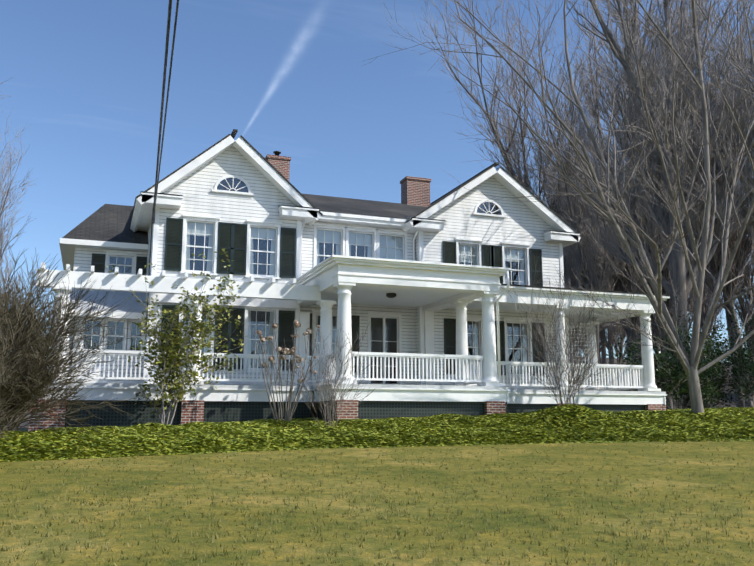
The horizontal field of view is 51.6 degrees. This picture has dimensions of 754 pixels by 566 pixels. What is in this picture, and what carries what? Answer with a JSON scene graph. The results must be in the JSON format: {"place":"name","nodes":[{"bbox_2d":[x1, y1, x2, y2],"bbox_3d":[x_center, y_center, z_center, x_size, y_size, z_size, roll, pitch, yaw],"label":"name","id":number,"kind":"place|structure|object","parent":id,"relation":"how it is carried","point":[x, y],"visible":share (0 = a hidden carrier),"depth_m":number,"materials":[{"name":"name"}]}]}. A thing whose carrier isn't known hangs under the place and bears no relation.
{"place":"outdoors","nodes":[
{"label":"outdoors","id":0,"kind":"place"},
{"bbox_2d":[0,357,753,565],"bbox_3d":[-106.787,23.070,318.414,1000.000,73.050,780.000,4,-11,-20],"label":"ground","id":1,"kind":"structure","parent":0,"point":[661,484],"depth_m":9.57,"materials":[{"name":"green plant"}]},
{"bbox_2d":[0,108,38,303],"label":"tree","id":2,"kind":"object","parent":1,"relation":"on","point":[7,192],"visible":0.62,"depth_m":74.43,"materials":[{"name":"brown plant"}]},
{"bbox_2d":[0,295,59,438],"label":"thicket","id":3,"kind":"object","parent":1,"relation":"on","point":[3,362],"visible":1,"depth_m":12.84,"materials":[{"name":"brown plant"}]},
{"bbox_2d":[0,234,156,435],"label":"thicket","id":4,"kind":"object","parent":1,"relation":"on","point":[32,379],"visible":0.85,"depth_m":15.24,"materials":[{"name":"brown plant"}]},
{"bbox_2d":[105,248,247,424],"bbox_3d":[-4.947,1.518,19.973,3.143,4.670,3.171,-1,-10,4],"label":"pieris shrub","id":5,"kind":"object","parent":1,"relation":"on","point":[173,347],"visible":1,"depth_m":19.86,"materials":[{"name":"green plant"}]},
{"bbox_2d":[252,320,319,423],"bbox_3d":[-2.277,2.451,20.556,1.739,2.919,2.042,4,-11,-20],"label":"hydrangea","id":6,"kind":"object","parent":1,"relation":"on","point":[288,408],"visible":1,"depth_m":20.45,"materials":[{"name":"brown plant"}]},
{"bbox_2d":[281,319,371,426],"bbox_3d":[-1.393,2.417,20.064,2.825,3.079,1.887,-3,-10,18],"label":"bare shrub","id":7,"kind":"object","parent":1,"relation":"on","point":[333,399],"visible":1,"depth_m":20.00,"materials":[{"name":"brown plant"}]},
{"bbox_2d":[28,129,670,431],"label":"house","id":8,"kind":"structure","parent":1,"relation":"on","point":[415,278],"depth_m":25.65,"materials":[{"name":"white wood"}]},
{"bbox_2d":[145,0,178,339],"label":"power lines","id":9,"kind":"object","parent":8,"relation":"attached to","point":[162,98],"visible":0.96,"depth_m":16.37,"materials":[{"name":"grey metal"}]},
{"bbox_2d":[0,404,753,461],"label":"ground cover","id":10,"kind":"object","parent":1,"relation":"on","point":[556,424],"visible":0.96,"depth_m":19.65,"materials":[{"name":"green plant"}]},
{"bbox_2d":[418,0,624,270],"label":"tree","id":11,"kind":"object","parent":1,"relation":"on","point":[515,148],"visible":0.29,"depth_m":52.66,"materials":[{"name":"brown plant"}]},
{"bbox_2d":[505,132,561,203],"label":"tree","id":12,"kind":"object","parent":1,"relation":"on","point":[535,173],"depth_m":98.62,"materials":[{"name":"brown plant"}]},
{"bbox_2d":[499,160,613,362],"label":"tree","id":13,"kind":"object","parent":1,"relation":"on","point":[603,333],"visible":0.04,"depth_m":65.26,"materials":[{"name":"brown plant"}]},
{"bbox_2d":[360,0,753,415],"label":"tree","id":14,"kind":"object","parent":1,"relation":"on","point":[690,365],"visible":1,"depth_m":23.52,"materials":[{"name":"grey plant"}]},
{"bbox_2d":[501,257,623,412],"bbox_3d":[5.369,1.654,23.092,4.206,5.084,3.418,-9,-13,42],"label":"bare shrub","id":15,"kind":"object","parent":1,"relation":"on","point":[552,341],"visible":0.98,"depth_m":22.70,"materials":[{"name":"brown plant"}]},
{"bbox_2d":[511,3,618,369],"bbox_3d":[11.709,-3.939,47.542,5.880,24.122,12.467,-3,-10,15],"label":"tree","id":16,"kind":"object","parent":1,"relation":"on","point":[567,260],"visible":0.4,"depth_m":47.98,"materials":[{"name":"brown plant"}]},
{"bbox_2d":[501,64,650,290],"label":"tree","id":17,"kind":"object","parent":1,"relation":"on","point":[566,144],"visible":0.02,"depth_m":74.08,"materials":[{"name":"brown plant"}]},
{"bbox_2d":[524,113,638,363],"bbox_3d":[13.227,-1.275,48.357,6.124,19.168,5.914,10,-14,-43],"label":"tree","id":18,"kind":"object","parent":1,"relation":"on","point":[593,261],"visible":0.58,"depth_m":47.45,"materials":[{"name":"brown plant"}]},
{"bbox_2d":[569,270,593,362],"bbox_3d":[14.577,1.708,57.597,4.907,15.906,5.082,10,-14,-44],"label":"tree","id":19,"kind":"object","parent":1,"relation":"on","point":[572,329],"depth_m":56.99,"materials":[{"name":"brown plant"}]},
{"bbox_2d":[573,129,624,390],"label":"tree","id":20,"kind":"object","parent":1,"relation":"on","point":[611,360],"depth_m":77.48,"materials":[{"name":"brown plant"}]},
{"bbox_2d":[569,99,642,388],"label":"tree","id":21,"kind":"object","parent":1,"relation":"on","point":[603,359],"depth_m":73.62,"materials":[{"name":"brown plant"}]},
{"bbox_2d":[606,280,626,390],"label":"tree","id":22,"kind":"object","parent":1,"relation":"on","point":[616,332],"visible":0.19,"depth_m":69.09,"materials":[{"name":"brown plant"}]},
{"bbox_2d":[539,0,705,390],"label":"tree","id":23,"kind":"object","parent":1,"relation":"on","point":[629,285],"visible":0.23,"depth_m":50.81,"materials":[{"name":"brown plant"}]},
{"bbox_2d":[582,81,668,390],"bbox_3d":[19.228,-3.485,58.276,8.270,26.805,8.564,1,-10,-8],"label":"tree","id":24,"kind":"object","parent":1,"relation":"on","point":[619,289],"visible":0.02,"depth_m":57.93,"materials":[{"name":"brown plant"}]},
{"bbox_2d":[542,0,753,407],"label":"tree","id":25,"kind":"object","parent":1,"relation":"on","point":[730,285],"visible":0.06,"depth_m":49.31,"materials":[{"name":"brown plant"}]},
{"bbox_2d":[572,6,734,409],"bbox_3d":[19.639,-5.070,53.486,11.600,28.356,13.751,-4,-11,21],"label":"tree","id":26,"kind":"object","parent":1,"relation":"on","point":[665,273],"visible":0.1,"depth_m":49.98,"materials":[{"name":"brown plant"}]},
{"bbox_2d":[624,139,694,391],"bbox_3d":[23.702,-2.058,63.422,6.076,24.925,12.882,10,-14,-43],"label":"tree","id":27,"kind":"object","parent":1,"relation":"on","point":[653,333],"visible":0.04,"depth_m":63.75,"materials":[{"name":"brown plant"}]},
{"bbox_2d":[566,0,753,408],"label":"tree","id":28,"kind":"object","parent":1,"relation":"on","point":[680,270],"visible":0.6,"depth_m":36.41,"materials":[{"name":"brown plant"}]},
{"bbox_2d":[572,0,753,317],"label":"tree","id":29,"kind":"object","parent":1,"relation":"on","point":[608,100],"visible":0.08,"depth_m":43.60,"materials":[{"name":"brown plant"}]},
{"bbox_2d":[578,2,753,239],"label":"tree","id":30,"kind":"object","parent":1,"relation":"on","point":[747,166],"visible":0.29,"depth_m":37.37,"materials":[{"name":"brown plant"}]},
{"bbox_2d":[594,315,742,409],"bbox_3d":[11.224,3.190,29.956,5.547,4.034,4.624,-4,-11,22],"label":"bush","id":31,"kind":"object","parent":1,"relation":"on","point":[677,373],"visible":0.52,"depth_m":29.62,"materials":[{"name":"green plant"}]},
{"bbox_2d":[593,1,753,402],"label":"tree","id":32,"kind":"object","parent":1,"relation":"on","point":[656,328],"visible":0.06,"depth_m":59.54,"materials":[{"name":"brown plant"}]},
{"bbox_2d":[652,71,753,406],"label":"tree","id":33,"kind":"object","parent":1,"relation":"on","point":[714,263],"visible":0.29,"depth_m":48.94,"materials":[{"name":"brown plant"}]},
{"bbox_2d":[687,273,722,376],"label":"tree","id":34,"kind":"object","parent":1,"relation":"on","point":[716,325],"visible":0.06,"depth_m":92.81,"materials":[{"name":"brown plant"}]},
{"bbox_2d":[669,321,742,407],"bbox_3d":[13.811,3.604,32.833,3.414,4.074,3.934,4,-11,-20],"label":"bush","id":35,"kind":"object","parent":1,"relation":"on","point":[718,396],"visible":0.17,"depth_m":32.17,"materials":[{"name":"green plant"}]},
{"bbox_2d":[687,249,724,353],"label":"tree","id":36,"kind":"object","parent":1,"relation":"on","point":[704,312],"visible":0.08,"depth_m":89.88,"materials":[{"name":"brown plant"}]},
{"bbox_2d":[683,0,753,91],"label":"tree","id":37,"kind":"object","parent":1,"relation":"on","point":[735,48],"visible":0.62,"depth_m":31.71,"materials":[{"name":"brown plant"}]},
{"bbox_2d":[688,307,753,406],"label":"bush","id":38,"kind":"object","parent":1,"relation":"on","point":[746,361],"visible":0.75,"depth_m":31.87,"materials":[{"name":"green plant"}]},
{"bbox_2d":[698,79,753,400],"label":"tree","id":39,"kind":"object","parent":1,"relation":"on","point":[743,302],"visible":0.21,"depth_m":49.97,"materials":[{"name":"brown plant"}]},
{"bbox_2d":[737,261,753,345],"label":"tree","id":40,"kind":"object","parent":1,"relation":"on","point":[741,316],"visible":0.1,"depth_m":95.75,"materials":[{"name":"brown plant"}]},
{"bbox_2d":[0,0,753,361],"label":"sky","id":41,"kind":"structure","parent":0,"point":[292,80],"materials":[{"name":"blue"}]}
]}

